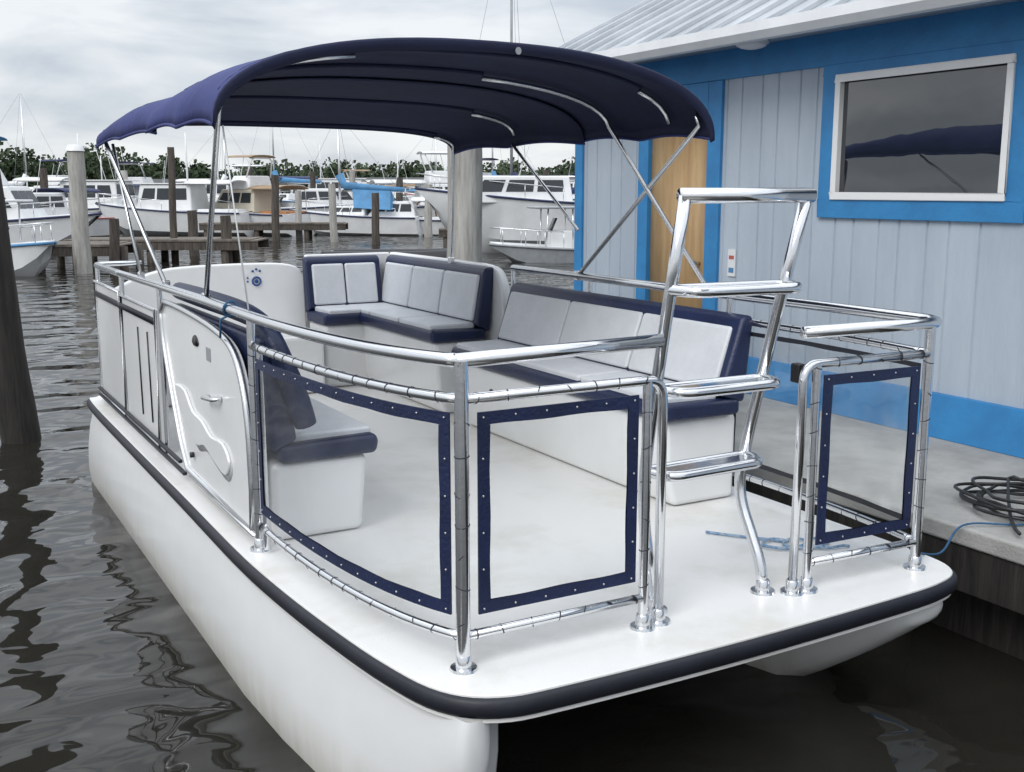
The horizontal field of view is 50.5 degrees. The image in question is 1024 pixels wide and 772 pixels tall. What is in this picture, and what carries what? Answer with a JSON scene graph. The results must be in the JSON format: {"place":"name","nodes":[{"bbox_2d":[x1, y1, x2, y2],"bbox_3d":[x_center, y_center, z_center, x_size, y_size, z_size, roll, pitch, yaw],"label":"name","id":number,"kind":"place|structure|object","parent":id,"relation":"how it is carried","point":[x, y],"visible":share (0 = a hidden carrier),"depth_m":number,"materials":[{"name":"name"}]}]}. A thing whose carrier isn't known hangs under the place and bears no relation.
{"place":"outdoors","nodes":[
{"label":"outdoors","id":0,"kind":"place"},
{"bbox_2d":[0,0,643,175],"label":"sky","id":1,"kind":"structure","parent":0,"point":[78,67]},
{"bbox_2d":[0,232,1023,771],"bbox_3d":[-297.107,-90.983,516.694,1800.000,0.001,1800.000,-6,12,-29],"label":"water","id":2,"kind":"structure","parent":0,"point":[110,660],"depth_m":5.15,"materials":[{"name":"black liquid"}]},
{"bbox_2d":[0,173,41,443],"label":"piling","id":3,"kind":"object","parent":2,"relation":"in","point":[19,421],"visible":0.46,"depth_m":9.96,"materials":[{"name":"brown wood"}]},
{"bbox_2d":[5,199,56,275],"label":"motor boat","id":4,"kind":"object","parent":2,"relation":"on","point":[32,258],"visible":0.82,"depth_m":29.36,"materials":[{"name":"silver metal"}]},
{"bbox_2d":[1,92,63,185],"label":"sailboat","id":5,"kind":"object","parent":2,"relation":"on","point":[12,183],"visible":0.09,"depth_m":76.70,"materials":[{"name":"silver metal"}]},
{"bbox_2d":[39,168,47,187],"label":"piling","id":6,"kind":"object","parent":2,"relation":"in","point":[43,175],"visible":0.23,"depth_m":54.12,"materials":[{"name":"brown wood"}]},
{"bbox_2d":[32,159,67,191],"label":"motor boat","id":7,"kind":"object","parent":2,"relation":"on","point":[53,184],"visible":0.13,"depth_m":73.64,"materials":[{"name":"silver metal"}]},
{"bbox_2d":[0,136,101,242],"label":"motor boat","id":8,"kind":"object","parent":2,"relation":"on","point":[33,212],"visible":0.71,"depth_m":38.46,"materials":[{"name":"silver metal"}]},
{"bbox_2d":[33,141,113,236],"bbox_3d":[-22.430,-8.923,50.512,2.919,4.942,7.849,5,11,25],"label":"motor boat","id":9,"kind":"object","parent":2,"relation":"on","point":[99,227],"visible":0.33,"depth_m":51.44,"materials":[{"name":"white plastic"}]},
{"bbox_2d":[12,134,138,231],"bbox_3d":[-23.198,-11.190,60.754,10.347,5.762,3.319,2,10,10],"label":"motor boat","id":10,"kind":"object","parent":2,"relation":"on","point":[107,187],"visible":0.24,"depth_m":59.78,"materials":[{"name":"silver metal"}]},
{"bbox_2d":[65,145,92,273],"bbox_3d":[-12.092,-4.427,30.402,0.524,4.556,0.518,-6,12,-29],"label":"piling","id":11,"kind":"object","parent":2,"relation":"in","point":[81,245],"visible":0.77,"depth_m":30.14,"materials":[{"name":"grey wood"}]},
{"bbox_2d":[44,241,143,269],"bbox_3d":[-12.838,-3.471,32.970,2.830,1.750,2.200,-1,10,-5],"label":"finger dock","id":12,"kind":"object","parent":2,"relation":"on","point":[62,250],"visible":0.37,"depth_m":31.98,"materials":[{"name":"brown wood"}]},
{"bbox_2d":[100,156,113,179],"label":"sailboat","id":13,"kind":"object","parent":2,"relation":"on","point":[101,168],"visible":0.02,"depth_m":86.62,"materials":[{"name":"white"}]},
{"bbox_2d":[109,218,119,269],"bbox_3d":[-11.648,-3.637,31.810,0.401,2.513,0.321,-6,12,-29],"label":"piling","id":14,"kind":"object","parent":2,"relation":"in","point":[114,240],"visible":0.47,"depth_m":31.61,"materials":[{"name":"brown wood"}]},
{"bbox_2d":[120,170,127,179],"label":"piling","id":15,"kind":"object","parent":2,"relation":"in","point":[124,174],"visible":0.15,"depth_m":60.99,"materials":[{"name":"grey wood"}]},
{"bbox_2d":[115,146,153,203],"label":"motor boat","id":16,"kind":"object","parent":2,"relation":"on","point":[144,179],"visible":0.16,"depth_m":76.85,"materials":[{"name":"silver metal"}]},
{"bbox_2d":[63,237,268,262],"bbox_3d":[-11.364,-4.040,36.118,6.200,1.750,2.000,0,10,-2],"label":"finger dock","id":17,"kind":"object","parent":2,"relation":"on","point":[164,245],"visible":0.55,"depth_m":35.10,"materials":[{"name":"brown wood"}]},
{"bbox_2d":[167,147,178,260],"bbox_3d":[-11.210,-5.499,35.910,0.315,4.705,0.257,-6,12,-29],"label":"piling","id":18,"kind":"object","parent":2,"relation":"in","point":[172,198],"visible":0.72,"depth_m":35.71,"materials":[{"name":"brown wood"}]},
{"bbox_2d":[95,130,253,235],"bbox_3d":[-17.666,-10.520,56.380,8.849,6.000,3.119,2,10,10],"label":"motor boat","id":19,"kind":"object","parent":2,"relation":"on","point":[152,207],"visible":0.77,"depth_m":55.56,"materials":[{"name":"white plastic"}]},
{"bbox_2d":[152,179,231,182],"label":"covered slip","id":20,"kind":"object","parent":2,"relation":"in","point":[159,181],"depth_m":117.77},
{"bbox_2d":[187,210,199,255],"bbox_3d":[-11.445,-5.012,39.100,0.410,2.612,0.386,-6,12,-29],"label":"piling","id":21,"kind":"object","parent":2,"relation":"in","point":[192,223],"visible":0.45,"depth_m":38.84,"materials":[{"name":"brown wood"}]},
{"bbox_2d":[177,127,254,179],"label":"motor boat","id":22,"kind":"object","parent":2,"relation":"on","point":[224,176],"visible":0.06,"depth_m":85.14,"materials":[{"name":"silver metal"}]},
{"bbox_2d":[220,215,232,261],"bbox_3d":[-9.331,-4.329,35.600,0.407,2.512,0.386,-6,12,-29],"label":"piling","id":23,"kind":"object","parent":2,"relation":"in","point":[226,227],"visible":0.42,"depth_m":35.32,"materials":[{"name":"wood"}]},
{"bbox_2d":[176,149,284,202],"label":"motor boat","id":24,"kind":"object","parent":2,"relation":"on","point":[219,188],"visible":0.16,"depth_m":79.54,"materials":[{"name":"silver metal"}]},
{"bbox_2d":[246,167,252,175],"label":"piling","id":25,"kind":"object","parent":2,"relation":"in","point":[250,172],"visible":0.11,"depth_m":71.47,"materials":[{"name":"grey wood"}]},
{"bbox_2d":[232,165,290,193],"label":"motor boat","id":26,"kind":"object","parent":2,"relation":"on","point":[237,166],"visible":0.13,"depth_m":93.71,"materials":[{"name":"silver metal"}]},
{"bbox_2d":[208,155,315,235],"bbox_3d":[-13.927,-9.953,57.526,7.351,4.475,3.119,6,12,30],"label":"motor boat","id":27,"kind":"object","parent":2,"relation":"on","point":[253,194],"visible":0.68,"depth_m":56.47,"materials":[{"name":"beige metal"}]},
{"bbox_2d":[199,222,347,238],"bbox_3d":[-11.623,-7.151,53.336,7.000,1.750,1.600,-1,10,-4],"label":"finger dock","id":28,"kind":"object","parent":2,"relation":"on","point":[258,228],"visible":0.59,"depth_m":52.52,"materials":[{"name":"brown wood"}]},
{"bbox_2d":[271,175,279,240],"bbox_3d":[-10.959,-7.735,50.269,0.451,4.009,0.386,-6,12,-29],"label":"piling","id":29,"kind":"object","parent":2,"relation":"in","point":[275,208],"visible":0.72,"depth_m":50.05,"materials":[{"name":"brown wood"}]},
{"bbox_2d":[248,127,324,206],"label":"motor boat","id":30,"kind":"object","parent":2,"relation":"on","point":[285,202],"visible":0.2,"depth_m":80.27,"materials":[{"name":"silver metal"}]},
{"bbox_2d":[295,190,302,237],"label":"piling","id":31,"kind":"object","parent":2,"relation":"in","point":[298,212],"visible":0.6,"depth_m":53.20,"materials":[{"name":"grey wood"}]},
{"bbox_2d":[310,171,315,187],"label":"piling","id":32,"kind":"object","parent":2,"relation":"in","point":[312,180],"visible":0.2,"depth_m":75.25,"materials":[{"name":"brown wood"}]},
{"bbox_2d":[281,142,353,211],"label":"motor boat","id":33,"kind":"object","parent":2,"relation":"on","point":[319,195],"visible":0.2,"depth_m":65.03,"materials":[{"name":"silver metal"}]},
{"bbox_2d":[328,183,337,241],"bbox_3d":[-8.018,-7.279,48.827,0.421,3.608,0.364,-6,12,-29],"label":"piling","id":34,"kind":"object","parent":2,"relation":"in","point":[332,214],"visible":0.68,"depth_m":48.60,"materials":[{"name":"grey wood"}]},
{"bbox_2d":[269,144,406,194],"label":"motor boat","id":35,"kind":"object","parent":2,"relation":"on","point":[327,181],"visible":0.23,"depth_m":82.23,"materials":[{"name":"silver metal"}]},
{"bbox_2d":[349,170,354,182],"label":"piling","id":36,"kind":"object","parent":2,"relation":"in","point":[352,175],"visible":0.12,"depth_m":71.75,"materials":[{"name":"grey wood"}]},
{"bbox_2d":[341,157,369,183],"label":"motor boat","id":37,"kind":"object","parent":2,"relation":"on","point":[355,171],"visible":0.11,"depth_m":95.70,"materials":[{"name":"silver metal"}]},
{"bbox_2d":[289,129,423,235],"bbox_3d":[-8.196,-10.806,56.403,7.348,6.553,2.519,2,10,10],"label":"motor boat","id":38,"kind":"object","parent":2,"relation":"on","point":[356,217],"visible":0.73,"depth_m":55.99,"materials":[{"name":"plastic"}]},
{"bbox_2d":[371,193,379,243],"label":"piling","id":39,"kind":"object","parent":2,"relation":"in","point":[375,221],"visible":0.73,"depth_m":46.96,"materials":[{"name":"brown wood"}]},
{"bbox_2d":[321,248,446,257],"bbox_3d":[-3.441,-4.016,33.613,4.671,0.699,1.789,0,10,2],"label":"dock","id":40,"kind":"object","parent":2,"relation":"on","point":[438,252],"visible":0.19,"depth_m":32.96,"materials":[{"name":"wood"}]},
{"bbox_2d":[347,177,423,185],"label":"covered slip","id":41,"kind":"object","parent":2,"relation":"in","point":[394,178],"depth_m":120.72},
{"bbox_2d":[362,152,414,192],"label":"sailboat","id":42,"kind":"object","parent":2,"relation":"on","point":[367,181],"visible":0.06,"depth_m":97.20,"materials":[{"name":"silver metal"}]},
{"bbox_2d":[341,159,443,234],"bbox_3d":[-6.088,-9.767,56.852,6.350,4.350,2.519,0,10,0],"label":"motor boat","id":43,"kind":"object","parent":2,"relation":"on","point":[402,208],"visible":0.34,"depth_m":56.17,"materials":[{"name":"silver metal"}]},
{"bbox_2d":[381,166,413,200],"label":"motor boat","id":44,"kind":"object","parent":2,"relation":"on","point":[404,197],"visible":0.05,"depth_m":79.50,"materials":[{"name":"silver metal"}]},
{"bbox_2d":[396,177,402,200],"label":"piling","id":45,"kind":"object","parent":2,"relation":"in","point":[399,183],"visible":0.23,"depth_m":58.62,"materials":[{"name":"grey wood"}]},
{"bbox_2d":[369,139,447,215],"bbox_3d":[-3.654,-11.248,60.867,9.848,5.836,3.319,-3,11,-14],"label":"motor boat","id":46,"kind":"object","parent":2,"relation":"on","point":[441,183],"visible":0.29,"depth_m":59.74,"materials":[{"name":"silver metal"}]},
{"bbox_2d":[382,137,436,188],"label":"motor boat","id":47,"kind":"object","parent":2,"relation":"on","point":[435,164],"visible":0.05,"depth_m":85.83,"materials":[{"name":"white plastic"}]},
{"bbox_2d":[424,184,432,236],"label":"piling","id":48,"kind":"object","parent":2,"relation":"in","point":[428,220],"visible":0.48,"depth_m":54.08,"materials":[{"name":"grey wood"}]},
{"bbox_2d":[439,227,446,246],"bbox_3d":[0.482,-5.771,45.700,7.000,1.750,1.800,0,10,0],"label":"piling","id":49,"kind":"object","parent":2,"relation":"on","point":[443,232],"visible":0.05,"depth_m":44.76,"materials":[{"name":"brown wood"}]},
{"bbox_2d":[404,158,498,200],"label":"motor boat","id":50,"kind":"object","parent":2,"relation":"on","point":[408,194],"visible":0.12,"depth_m":82.46,"materials":[{"name":"white plastic"}]},
{"bbox_2d":[447,145,482,262],"bbox_3d":[-0.483,-0.698,11.291,0.402,4.008,0.396,-6,12,-29],"label":"piling","id":51,"kind":"object","parent":2,"relation":"in","point":[468,193],"visible":0.25,"depth_m":10.95,"materials":[{"name":"grey wood"}]},
{"bbox_2d":[415,144,574,252],"bbox_3d":[1.370,-7.378,41.316,10.348,5.172,3.319,-3,11,-17],"label":"motor boat","id":52,"kind":"object","parent":2,"relation":"on","point":[507,201],"visible":0.43,"depth_m":39.88,"materials":[{"name":"white plastic"}]},
{"bbox_2d":[491,146,536,175],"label":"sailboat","id":53,"kind":"object","parent":2,"relation":"on","point":[494,173],"visible":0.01,"depth_m":86.65,"materials":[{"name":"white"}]},
{"bbox_2d":[87,37,957,771],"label":"pontoon boat","id":54,"kind":"object","parent":2,"relation":"on","point":[395,513],"visible":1,"depth_m":5.13,"materials":[{"name":"white plastic"}]},
{"bbox_2d":[705,530,849,549],"bbox_3d":[1.243,0.733,5.098,0.664,0.020,0.202,2,10,12],"label":"rope","id":55,"kind":"object","parent":54,"relation":"on","point":[786,547],"visible":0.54,"depth_m":5.07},
{"bbox_2d":[480,0,574,194],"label":"sailboat","id":56,"kind":"object","parent":2,"relation":"on","point":[511,149],"depth_m":46.26,"materials":[{"name":"silver metal"}]},
{"bbox_2d":[488,206,574,262],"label":"motor boat","id":57,"kind":"object","parent":2,"relation":"on","point":[557,246],"visible":0.53,"depth_m":35.15,"materials":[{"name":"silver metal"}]},
{"bbox_2d":[497,175,574,179],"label":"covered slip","id":58,"kind":"object","parent":2,"relation":"in","point":[572,178],"depth_m":115.54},
{"bbox_2d":[543,170,548,175],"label":"piling","id":59,"kind":"object","parent":2,"relation":"in","point":[545,173],"visible":0.09,"depth_m":70.50,"materials":[{"name":"wood"}]},
{"bbox_2d":[568,147,574,200],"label":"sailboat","id":60,"kind":"object","parent":2,"relation":"on","point":[572,182],"depth_m":81.38,"materials":[{"name":"silver metal"}]},
{"bbox_2d":[732,393,1023,659],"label":"dock","id":61,"kind":"object","parent":2,"relation":"in","point":[983,603],"visible":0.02,"depth_m":5.96,"materials":[{"name":"concrete"}]},
{"bbox_2d":[558,0,1023,458],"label":"boathouse","id":62,"kind":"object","parent":61,"relation":"on","point":[891,132],"visible":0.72,"depth_m":7.69,"materials":[{"name":"blue wood"}]},
{"bbox_2d":[649,137,706,307],"bbox_3d":[1.430,-1.176,9.546,0.140,2.160,0.810,-6,12,-29],"label":"door","id":63,"kind":"structure","parent":62,"relation":"in","point":[688,170],"depth_m":9.52,"materials":[{"name":"beige wood"}]},
{"bbox_2d":[817,39,1023,222],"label":"window","id":64,"kind":"structure","parent":62,"relation":"in","point":[933,135],"depth_m":7.15,"materials":[{"name":"grey glass"}]},
{"bbox_2d":[909,522,1023,555],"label":"mooring line","id":65,"kind":"object","parent":61,"relation":"attached to","point":[949,540],"visible":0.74,"depth_m":5.26,"materials":[{"name":"blue fabric"}]},
{"bbox_2d":[953,475,1023,535],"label":"hose coil","id":66,"kind":"object","parent":61,"relation":"on","point":[989,504],"visible":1,"depth_m":5.59,"materials":[{"name":"black rubber"}]},
{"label":"ground","id":67,"kind":"structure","parent":0,"visible":0},
{"bbox_2d":[0,141,574,193],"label":"woodland","id":68,"kind":"object","parent":67,"relation":"on","point":[10,169],"visible":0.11,"depth_m":152.62,"materials":[{"name":"green plant"}]}
]}

